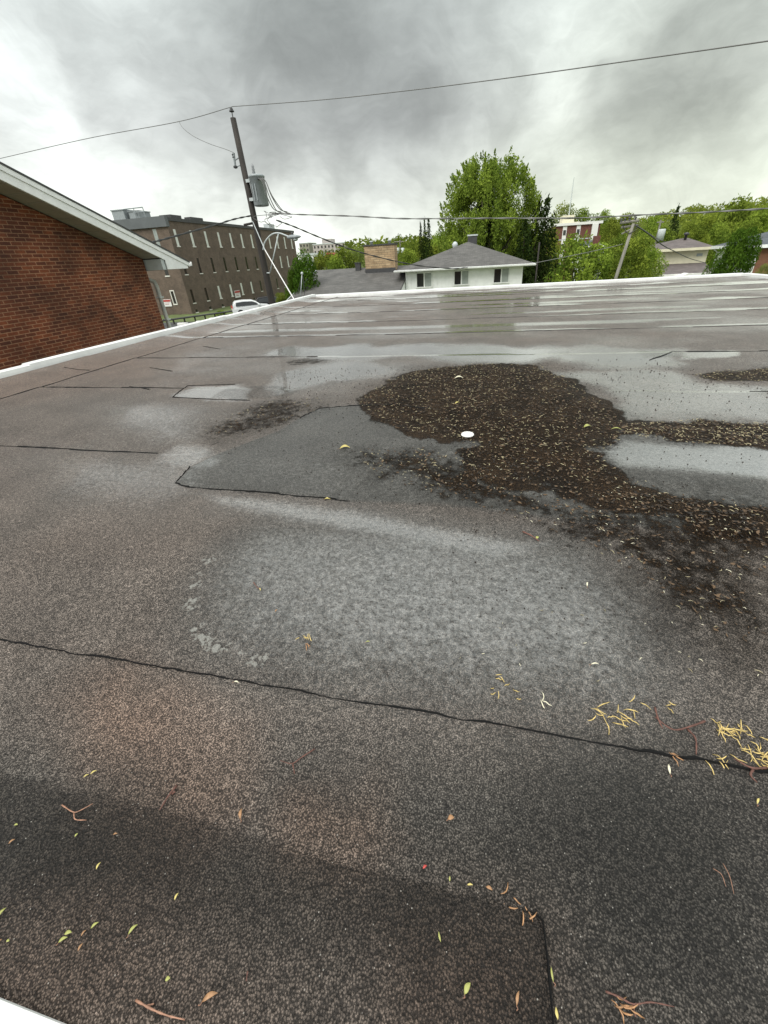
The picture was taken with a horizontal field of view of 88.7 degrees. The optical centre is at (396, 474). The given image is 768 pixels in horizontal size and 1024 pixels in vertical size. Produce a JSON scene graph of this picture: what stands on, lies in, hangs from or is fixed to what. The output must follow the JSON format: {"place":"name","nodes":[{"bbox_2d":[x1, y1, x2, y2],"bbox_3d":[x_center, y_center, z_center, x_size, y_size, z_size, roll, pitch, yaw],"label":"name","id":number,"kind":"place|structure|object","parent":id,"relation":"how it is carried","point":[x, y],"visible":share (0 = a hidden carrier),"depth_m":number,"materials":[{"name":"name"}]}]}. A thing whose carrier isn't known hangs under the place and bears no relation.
{"place":"outdoors","nodes":[
{"label":"outdoors","id":0,"kind":"place"},
{"bbox_2d":[163,322,192,328],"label":"parking apron","id":1,"kind":"object","parent":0,"point":[172,325],"depth_m":42.72,"materials":[{"name":"concrete"}]},
{"bbox_2d":[0,0,767,259],"label":"sky","id":2,"kind":"structure","parent":0,"point":[653,135],"materials":[{"name":"grey"}]},
{"bbox_2d":[161,218,694,322],"bbox_3d":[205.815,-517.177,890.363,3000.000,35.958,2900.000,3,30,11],"label":"ground","id":3,"kind":"structure","parent":0,"point":[228,308],"depth_m":50.18,"materials":[{"name":"green plant"}]},
{"bbox_2d":[0,162,191,369],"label":"brick house","id":4,"kind":"structure","parent":3,"relation":"on","point":[74,275],"depth_m":8.60,"materials":[{"name":"brick"}]},
{"bbox_2d":[162,310,231,323],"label":"guard rail","id":5,"kind":"object","parent":3,"relation":"on","point":[194,316],"visible":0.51,"depth_m":44.27,"materials":[{"name":"metal"}]},
{"bbox_2d":[110,207,296,314],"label":"office block","id":6,"kind":"structure","parent":3,"relation":"on","point":[224,258],"depth_m":54.47,"materials":[{"name":"brown brick"}]},
{"bbox_2d":[152,229,160,245],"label":"window","id":7,"kind":"structure","parent":6,"relation":"in","point":[154,230],"depth_m":47.70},
{"bbox_2d":[163,299,171,306],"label":"parking sign","id":8,"kind":"object","parent":6,"relation":"attached to","point":[167,302],"visible":0.84,"depth_m":51.46,"materials":[{"name":"white"}]},
{"bbox_2d":[169,290,177,304],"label":"window","id":9,"kind":"structure","parent":6,"relation":"in","point":[172,293],"depth_m":51.03,"materials":[{"name":"white"}]},
{"bbox_2d":[275,292,286,302],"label":"lime bush","id":10,"kind":"object","parent":3,"relation":"on","point":[282,298],"visible":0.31,"depth_m":29.46,"materials":[{"name":"green plant"}]},
{"bbox_2d":[284,269,296,298],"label":"cedar bush","id":11,"kind":"object","parent":3,"relation":"on","point":[290,285],"visible":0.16,"depth_m":27.78,"materials":[{"name":"green plant"}]},
{"bbox_2d":[289,247,319,296],"bbox_3d":[-6.687,-12.442,28.980,2.826,7.597,3.052,-18,32,-25],"label":"cedar bush","id":12,"kind":"object","parent":3,"relation":"on","point":[306,267],"visible":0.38,"depth_m":27.56,"materials":[{"name":"green plant"}]},
{"bbox_2d":[299,242,316,259],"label":"apartment block","id":13,"kind":"structure","parent":3,"relation":"on","point":[308,246],"depth_m":303.97,"materials":[{"name":"concrete"}]},
{"bbox_2d":[301,253,325,264],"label":"white store","id":14,"kind":"structure","parent":3,"relation":"on","point":[312,255],"depth_m":101.78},
{"bbox_2d":[311,249,341,270],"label":"leafy tree","id":15,"kind":"object","parent":3,"relation":"on","point":[321,257],"visible":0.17,"depth_m":54.90,"materials":[{"name":"green plant"}]},
{"bbox_2d":[312,239,352,252],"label":"apartment block","id":16,"kind":"structure","parent":3,"relation":"on","point":[323,246],"depth_m":273.36,"materials":[{"name":"concrete"}]},
{"bbox_2d":[322,254,346,269],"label":"leafy tree","id":17,"kind":"object","parent":3,"relation":"on","point":[335,262],"visible":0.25,"depth_m":45.74,"materials":[{"name":"green plant"}]},
{"bbox_2d":[335,246,358,268],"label":"maple tree","id":18,"kind":"object","parent":3,"relation":"on","point":[345,257],"visible":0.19,"depth_m":56.37,"materials":[{"name":"green plant"}]},
{"bbox_2d":[287,240,407,299],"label":"grey roof wing","id":19,"kind":"structure","parent":3,"relation":"on","point":[376,274],"depth_m":28.28,"materials":[{"name":"siding"},{"name":"shingle"},{"name":"tan brick"}]},
{"bbox_2d":[347,245,365,268],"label":"leafy tree","id":20,"kind":"object","parent":3,"relation":"on","point":[360,256],"visible":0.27,"depth_m":57.50,"materials":[{"name":"green plant"}]},
{"bbox_2d":[0,273,767,1023],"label":"flat roof building","id":21,"kind":"structure","parent":3,"relation":"on","point":[150,533],"depth_m":0.79,"materials":[{"name":"black"}]},
{"bbox_2d":[61,803,92,820],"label":"twig","id":22,"kind":"object","parent":21,"relation":"on","point":[74,812],"visible":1,"depth_m":0.60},
{"bbox_2d":[135,999,184,1020],"bbox_3d":[-0.262,0.591,0.434,0.064,0.006,0.006,3,30,11],"label":"twig","id":23,"kind":"object","parent":21,"relation":"on","point":[148,1006],"visible":1,"depth_m":0.43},
{"bbox_2d":[159,785,177,809],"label":"twig","id":24,"kind":"object","parent":21,"relation":"on","point":[173,789],"visible":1,"depth_m":0.61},
{"bbox_2d":[198,991,217,1005],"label":"fallen leaf","id":25,"kind":"object","parent":21,"relation":"on","point":[210,994],"visible":1,"depth_m":0.44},
{"bbox_2d":[280,748,314,773],"bbox_3d":[-0.162,0.471,0.643,0.057,0.006,0.028,-11,30,-14],"label":"twig","id":26,"kind":"object","parent":21,"relation":"on","point":[298,759],"visible":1,"depth_m":0.65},
{"bbox_2d":[463,982,470,998],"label":"fallen leaf","id":27,"kind":"object","parent":21,"relation":"on","point":[466,987],"visible":1,"depth_m":0.43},
{"bbox_2d":[461,431,473,437],"bbox_3d":[0.317,-0.182,1.762,0.058,0.008,0.058,3,30,11],"label":"plastic lid","id":28,"kind":"object","parent":21,"relation":"on","point":[466,434],"visible":1,"depth_m":1.76,"materials":[{"name":"white"}]},
{"bbox_2d":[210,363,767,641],"bbox_3d":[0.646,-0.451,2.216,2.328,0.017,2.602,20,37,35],"label":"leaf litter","id":29,"kind":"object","parent":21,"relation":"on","point":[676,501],"visible":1,"depth_m":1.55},
{"bbox_2d":[220,359,767,666],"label":"grit","id":30,"kind":"object","parent":21,"relation":"on","point":[537,462],"visible":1,"depth_m":1.73,"materials":[{"name":"beige"}]},
{"bbox_2d":[230,363,767,516],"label":"seed litter","id":31,"kind":"object","parent":21,"relation":"on","point":[561,418],"visible":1,"depth_m":1.78,"materials":[{"name":"plant"}]},
{"bbox_2d":[491,674,520,699],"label":"catkin clump","id":32,"kind":"object","parent":21,"relation":"on","point":[506,684],"visible":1,"depth_m":0.74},
{"bbox_2d":[501,884,536,925],"bbox_3d":[0.150,0.538,0.490,0.023,0.010,0.041,-28,37,-37],"label":"catkin clump","id":33,"kind":"object","parent":21,"relation":"on","point":[533,916],"visible":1,"depth_m":0.49,"materials":[{"name":"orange plant"}]},
{"bbox_2d":[588,702,627,732],"bbox_3d":[0.365,0.423,0.681,0.065,0.010,0.048,-11,30,-13],"label":"catkin clump","id":34,"kind":"object","parent":21,"relation":"on","point":[601,712],"visible":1,"depth_m":0.68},
{"bbox_2d":[611,996,644,1022],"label":"catkin clump","id":35,"kind":"object","parent":21,"relation":"on","point":[629,1007],"visible":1,"depth_m":0.42,"materials":[{"name":"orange plant"}]},
{"bbox_2d":[617,704,638,727],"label":"catkin clump","id":36,"kind":"object","parent":21,"relation":"on","point":[625,715],"visible":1,"depth_m":0.68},
{"bbox_2d":[605,990,673,1016],"bbox_3d":[0.261,0.570,0.420,0.068,0.006,0.014,3,30,11],"label":"twig","id":37,"kind":"object","parent":21,"relation":"on","point":[616,995],"visible":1,"depth_m":0.42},
{"bbox_2d":[654,707,705,754],"bbox_3d":[0.478,0.422,0.670,0.071,0.007,0.072,23,38,39],"label":"twig","id":38,"kind":"object","parent":21,"relation":"on","point":[687,727],"visible":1,"depth_m":0.66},
{"bbox_2d":[705,754,728,773],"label":"catkin clump","id":39,"kind":"object","parent":21,"relation":"on","point":[719,761],"visible":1,"depth_m":0.61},
{"bbox_2d":[711,718,736,735],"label":"catkin clump","id":40,"kind":"object","parent":21,"relation":"on","point":[720,730],"visible":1,"depth_m":0.65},
{"bbox_2d":[717,722,767,762],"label":"catkin clump","id":41,"kind":"object","parent":21,"relation":"on","point":[740,729],"visible":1,"depth_m":0.65,"materials":[{"name":"plant"}]},
{"bbox_2d":[734,758,767,782],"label":"twig","id":42,"kind":"object","parent":21,"relation":"on","point":[753,769],"visible":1,"depth_m":0.60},
{"bbox_2d":[752,744,767,769],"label":"catkin clump","id":43,"kind":"object","parent":21,"relation":"on","point":[762,756],"visible":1,"depth_m":0.62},
{"bbox_2d":[392,233,406,247],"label":"maple tree","id":44,"kind":"object","parent":3,"relation":"on","point":[398,238],"visible":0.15,"depth_m":78.21,"materials":[{"name":"green plant"}]},
{"bbox_2d":[397,241,408,263],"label":"maple tree","id":45,"kind":"object","parent":3,"relation":"on","point":[404,245],"visible":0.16,"depth_m":65.67,"materials":[{"name":"green plant"}]},
{"bbox_2d":[398,248,419,265],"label":"maple tree","id":46,"kind":"object","parent":3,"relation":"on","point":[406,255],"visible":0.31,"depth_m":52.94,"materials":[{"name":"green plant"}]},
{"bbox_2d":[402,244,422,262],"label":"leafy tree","id":47,"kind":"object","parent":3,"relation":"on","point":[417,254],"visible":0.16,"depth_m":61.59,"materials":[{"name":"green plant"}]},
{"bbox_2d":[418,223,425,260],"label":"spruce tree","id":48,"kind":"object","parent":3,"relation":"on","point":[421,248],"visible":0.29,"depth_m":60.96,"materials":[{"name":"green plant"}]},
{"bbox_2d":[422,220,427,258],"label":"spruce tree","id":49,"kind":"object","parent":3,"relation":"on","point":[424,237],"visible":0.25,"depth_m":61.26,"materials":[{"name":"green plant"}]},
{"bbox_2d":[423,219,433,257],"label":"spruce tree","id":50,"kind":"object","parent":3,"relation":"on","point":[429,251],"visible":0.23,"depth_m":60.61,"materials":[{"name":"green plant"}]},
{"bbox_2d":[429,243,441,255],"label":"leafy tree","id":51,"kind":"object","parent":3,"relation":"on","point":[435,249],"visible":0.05,"depth_m":65.01,"materials":[{"name":"green plant"}]},
{"bbox_2d":[424,231,448,254],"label":"maple tree","id":52,"kind":"object","parent":3,"relation":"on","point":[436,240],"visible":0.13,"depth_m":93.58,"materials":[{"name":"green plant"}]},
{"bbox_2d":[393,234,535,289],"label":"white house","id":53,"kind":"structure","parent":3,"relation":"on","point":[487,266],"depth_m":26.59,"materials":[{"name":"paint"}]},
{"bbox_2d":[416,272,432,287],"bbox_3d":[1.880,-13.457,27.083,1.147,0.980,0.090,3,30,11],"label":"window","id":54,"kind":"structure","parent":53,"relation":"in","point":[423,279],"depth_m":27.06,"materials":[{"name":"glass"}]},
{"bbox_2d":[453,270,469,285],"bbox_3d":[4.360,-13.355,26.570,1.057,0.934,0.090,3,30,11],"label":"window","id":55,"kind":"structure","parent":53,"relation":"in","point":[461,277],"depth_m":26.55,"materials":[{"name":"glass"}]},
{"bbox_2d":[493,267,509,283],"bbox_3d":[6.921,-13.240,26.045,1.063,0.944,0.090,3,30,11],"label":"window","id":56,"kind":"structure","parent":53,"relation":"in","point":[500,275],"depth_m":26.02,"materials":[{"name":"glass"}]},
{"bbox_2d":[536,244,621,262],"bbox_3d":[11.331,-13.861,24.594,5.023,0.807,0.121,4,30,12],"label":"overhead cable","id":57,"kind":"object","parent":53,"relation":"attached to","point":[578,254],"visible":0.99,"depth_m":24.59,"materials":[{"name":"grey plastic"}]},
{"bbox_2d":[461,187,506,252],"bbox_3d":[7.983,-20.430,36.751,7.436,11.538,7.451,-13,30,-16],"label":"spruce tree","id":58,"kind":"object","parent":3,"relation":"on","point":[488,227],"visible":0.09,"depth_m":35.27,"materials":[{"name":"green plant"}]},
{"bbox_2d":[437,146,541,281],"bbox_3d":[8.721,-22.801,37.810,9.613,13.301,9.737,3,30,11],"label":"maple tree","id":59,"kind":"object","parent":3,"relation":"on","point":[469,186],"visible":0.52,"depth_m":34.64,"materials":[{"name":"green plant"}]},
{"bbox_2d":[511,216,540,283],"bbox_3d":[11.383,-18.777,36.030,5.108,8.389,4.727,-9,29,-9],"label":"spruce tree","id":60,"kind":"object","parent":3,"relation":"on","point":[525,233],"visible":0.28,"depth_m":35.04,"materials":[{"name":"green plant"}]},
{"bbox_2d":[535,242,539,282],"bbox_3d":[12.158,-16.900,34.518,0.129,6.185,0.129,-8,29,-8],"label":"bare post","id":61,"kind":"object","parent":3,"relation":"on","point":[537,261],"visible":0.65,"depth_m":33.74,"materials":[{"name":"brown wood"}]},
{"bbox_2d":[523,197,552,283],"bbox_3d":[12.926,-20.207,37.088,5.369,10.125,4.969,-3,29,0],"label":"spruce tree","id":62,"kind":"object","parent":3,"relation":"on","point":[540,234],"visible":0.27,"depth_m":36.06,"materials":[{"name":"green plant"}]},
{"bbox_2d":[530,193,559,282],"bbox_3d":[14.139,-20.961,38.019,5.579,10.616,5.689,-6,29,-5],"label":"spruce tree","id":63,"kind":"object","parent":3,"relation":"on","point":[547,206],"visible":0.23,"depth_m":36.99,"materials":[{"name":"green plant"}]},
{"bbox_2d":[542,227,561,278],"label":"leafy tree","id":64,"kind":"object","parent":3,"relation":"on","point":[558,247],"visible":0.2,"depth_m":49.05,"materials":[{"name":"green plant"}]},
{"bbox_2d":[340,195,767,261],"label":"wood","id":65,"kind":"object","parent":3,"relation":"on","point":[414,241],"visible":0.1,"depth_m":320.29,"materials":[{"name":"green plant"}]},
{"bbox_2d":[549,200,578,223],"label":"leafy tree","id":66,"kind":"object","parent":3,"relation":"on","point":[563,211],"visible":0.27,"depth_m":133.76,"materials":[{"name":"green plant"}]},
{"bbox_2d":[543,229,601,282],"bbox_3d":[12.524,-12.299,28.741,4.015,9.737,4.046,18,36,34],"label":"bushy tree","id":67,"kind":"object","parent":3,"relation":"on","point":[574,249],"visible":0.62,"depth_m":26.84,"materials":[{"name":"green plant"}]},
{"bbox_2d":[543,215,602,280],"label":"red brick block","id":68,"kind":"structure","parent":3,"relation":"on","point":[565,227],"depth_m":96.43,"materials":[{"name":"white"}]},
{"bbox_2d":[562,226,566,238],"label":"window","id":69,"kind":"structure","parent":68,"relation":"in","point":[564,232],"depth_m":97.00,"materials":[{"name":"white"}]},
{"bbox_2d":[574,206,594,221],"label":"leafy tree","id":70,"kind":"object","parent":3,"relation":"on","point":[583,213],"visible":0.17,"depth_m":134.89,"materials":[{"name":"green plant"}]},
{"bbox_2d":[573,236,603,279],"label":"gable house","id":71,"kind":"structure","parent":3,"relation":"on","point":[596,239],"depth_m":59.62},
{"bbox_2d":[574,240,623,280],"bbox_3d":[14.489,-12.394,29.318,3.251,8.904,3.485,-17,32,-22],"label":"bushy tree","id":72,"kind":"object","parent":3,"relation":"on","point":[605,262],"visible":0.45,"depth_m":27.32,"materials":[{"name":"green plant"}]},
{"bbox_2d":[593,209,613,235],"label":"leafy tree","id":73,"kind":"object","parent":3,"relation":"on","point":[604,213],"visible":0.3,"depth_m":136.66,"materials":[{"name":"green plant"}]},
{"bbox_2d":[599,217,623,245],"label":"maple tree","id":74,"kind":"object","parent":3,"relation":"on","point":[609,229],"visible":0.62,"depth_m":110.04,"materials":[{"name":"green plant"}]},
{"bbox_2d":[598,232,630,279],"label":"bushy tree","id":75,"kind":"object","parent":3,"relation":"on","point":[618,241],"visible":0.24,"depth_m":31.91,"materials":[{"name":"green plant"}]},
{"bbox_2d":[609,212,634,239],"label":"leafy tree","id":76,"kind":"object","parent":3,"relation":"on","point":[619,220],"visible":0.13,"depth_m":116.52,"materials":[{"name":"green plant"}]},
{"bbox_2d":[614,216,638,278],"bbox_3d":[13.928,-12.251,25.042,1.314,7.099,0.281,3,30,11],"label":"utility pole","id":77,"kind":"object","parent":3,"relation":"on","point":[632,226],"visible":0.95,"depth_m":23.64,"materials":[{"name":"wood"}]},
{"bbox_2d":[636,225,704,262],"bbox_3d":[24.587,-19.330,33.738,0.454,3.355,30.272,21,37,37],"label":"overhead cable","id":78,"kind":"object","parent":77,"relation":"attached to","point":[663,245],"visible":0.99,"depth_m":26.95,"materials":[{"name":"grey plastic"}]},
{"bbox_2d":[603,234,658,279],"bbox_3d":[16.108,-11.996,28.225,3.231,9.076,3.702,-6,29,-4],"label":"bushy tree","id":79,"kind":"object","parent":3,"relation":"on","point":[634,252],"visible":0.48,"depth_m":26.24,"materials":[{"name":"green plant"}]},
{"bbox_2d":[629,222,647,238],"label":"leafy tree","id":80,"kind":"object","parent":3,"relation":"on","point":[634,232],"visible":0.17,"depth_m":93.64,"materials":[{"name":"green plant"}]},
{"bbox_2d":[626,233,657,276],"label":"bushy tree","id":81,"kind":"object","parent":3,"relation":"on","point":[648,239],"visible":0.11,"depth_m":32.95,"materials":[{"name":"green plant"}]},
{"bbox_2d":[635,222,657,244],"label":"leafy tree","id":82,"kind":"object","parent":3,"relation":"on","point":[651,230],"visible":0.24,"depth_m":85.42,"materials":[{"name":"green plant"}]},
{"bbox_2d":[634,246,668,277],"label":"bushy tree","id":83,"kind":"object","parent":3,"relation":"on","point":[652,256],"visible":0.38,"depth_m":27.83,"materials":[{"name":"green plant"}]},
{"bbox_2d":[639,215,668,234],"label":"maple tree","id":84,"kind":"object","parent":3,"relation":"on","point":[653,219],"visible":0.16,"depth_m":153.45,"materials":[{"name":"green plant"}]},
{"bbox_2d":[655,220,665,243],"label":"utility pole","id":85,"kind":"object","parent":3,"relation":"on","point":[660,235],"visible":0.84,"depth_m":61.72,"materials":[{"name":"metal"}]},
{"bbox_2d":[651,224,676,244],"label":"maple tree","id":86,"kind":"object","parent":3,"relation":"on","point":[668,236],"visible":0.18,"depth_m":73.54,"materials":[{"name":"green plant"}]},
{"bbox_2d":[661,221,681,241],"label":"leafy tree","id":87,"kind":"object","parent":3,"relation":"on","point":[668,224],"visible":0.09,"depth_m":92.16,"materials":[{"name":"green plant"}]},
{"bbox_2d":[666,203,680,240],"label":"spruce tree","id":88,"kind":"object","parent":3,"relation":"on","point":[673,226],"visible":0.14,"depth_m":76.62,"materials":[{"name":"green plant"}]},
{"bbox_2d":[641,232,711,276],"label":"cream house","id":89,"kind":"structure","parent":3,"relation":"on","point":[679,265],"depth_m":47.12,"materials":[{"name":"brown"}]},
{"bbox_2d":[676,219,697,238],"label":"maple tree","id":90,"kind":"object","parent":3,"relation":"on","point":[688,228],"visible":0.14,"depth_m":84.31,"materials":[{"name":"green plant"}]},
{"bbox_2d":[687,224,711,261],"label":"leafy tree","id":91,"kind":"object","parent":3,"relation":"on","point":[695,234],"visible":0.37,"depth_m":61.22,"materials":[{"name":"green plant"}]},
{"bbox_2d":[683,210,721,254],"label":"leafy tree","id":92,"kind":"object","parent":3,"relation":"on","point":[709,222],"visible":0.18,"depth_m":75.08,"materials":[{"name":"green plant"}]},
{"bbox_2d":[705,220,729,265],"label":"maple tree","id":93,"kind":"object","parent":3,"relation":"on","point":[719,231],"visible":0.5,"depth_m":64.41,"materials":[{"name":"green plant"}]},
{"bbox_2d":[701,224,762,274],"bbox_3d":[18.212,-9.892,22.066,2.204,7.099,2.624,-21,33,-28],"label":"cedar bush","id":94,"kind":"object","parent":3,"relation":"on","point":[743,251],"visible":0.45,"depth_m":20.52,"materials":[{"name":"green plant"}]},
{"bbox_2d":[709,193,763,260],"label":"maple tree","id":95,"kind":"object","parent":3,"relation":"on","point":[731,219],"visible":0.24,"depth_m":69.67,"materials":[{"name":"green plant"}]},
{"bbox_2d":[711,232,767,273],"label":"grey roof house","id":96,"kind":"structure","parent":3,"relation":"on","point":[763,258],"depth_m":32.42,"materials":[{"name":"white"}]},
{"bbox_2d":[723,218,762,242],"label":"leafy tree","id":97,"kind":"object","parent":3,"relation":"on","point":[750,225],"visible":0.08,"depth_m":52.02,"materials":[{"name":"green plant"}]},
{"bbox_2d":[725,204,767,238],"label":"leafy tree","id":98,"kind":"object","parent":3,"relation":"on","point":[762,217],"visible":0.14,"depth_m":66.47,"materials":[{"name":"green plant"}]},
{"bbox_2d":[755,263,767,273],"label":"flowering shrub","id":99,"kind":"object","parent":3,"relation":"on","point":[764,267],"visible":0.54,"depth_m":27.87,"materials":[{"name":"green plant"}]},
{"label":"parking lot","id":100,"kind":"structure","parent":0,"visible":0},
{"bbox_2d":[231,299,268,312],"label":"parked car","id":101,"kind":"object","parent":100,"relation":"on","point":[241,305],"visible":0.45,"depth_m":45.93,"materials":[{"name":"white"}]},
{"bbox_2d":[229,107,300,304],"bbox_3d":[-5.731,-10.405,18.714,2.789,10.974,0.755,3,30,11],"label":"utility pole","id":102,"kind":"object","parent":100,"relation":"on","point":[256,193],"visible":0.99,"depth_m":17.59,"materials":[{"name":"brown wood"}]},
{"bbox_2d":[0,106,232,158],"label":"overhead cable","id":103,"kind":"object","parent":102,"relation":"attached to","point":[120,132],"visible":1,"depth_m":18.21,"materials":[{"name":"grey plastic"}]},
{"bbox_2d":[152,215,250,242],"bbox_3d":[-7.356,-9.619,15.223,0.378,1.291,7.655,1,29,8],"label":"overhead cable","id":104,"kind":"object","parent":102,"relation":"attached to","point":[177,235],"visible":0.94,"depth_m":14.94,"materials":[{"name":"grey plastic"}]},
{"bbox_2d":[252,221,293,298],"bbox_3d":[-4.866,-8.467,17.316,0.056,5.132,5.763,-22,34,-30],"label":"guy wire","id":105,"kind":"object","parent":102,"relation":"attached to","point":[272,262],"visible":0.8,"depth_m":17.80,"materials":[{"name":"metal"}]},
{"bbox_2d":[276,220,467,268],"bbox_3d":[-0.617,-12.653,21.935,12.647,2.682,1.005,-24,35,-33],"label":"overhead cable","id":106,"kind":"object","parent":102,"relation":"attached to","point":[363,252],"visible":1,"depth_m":20.97,"materials":[{"name":"grey plastic"}]},
{"bbox_2d":[233,40,767,106],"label":"overhead cable","id":107,"kind":"object","parent":102,"relation":"attached to","point":[536,73],"visible":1,"depth_m":10.59,"materials":[{"name":"grey plastic"}]},
{"bbox_2d":[271,208,767,219],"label":"overhead cable","id":108,"kind":"object","parent":102,"relation":"attached to","point":[752,209],"visible":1,"depth_m":14.14,"materials":[{"name":"grey plastic"}]},
{"bbox_2d":[255,296,276,303],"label":"parked car","id":109,"kind":"object","parent":100,"relation":"on","point":[262,299],"visible":0.15,"depth_m":49.01,"materials":[{"name":"black"}]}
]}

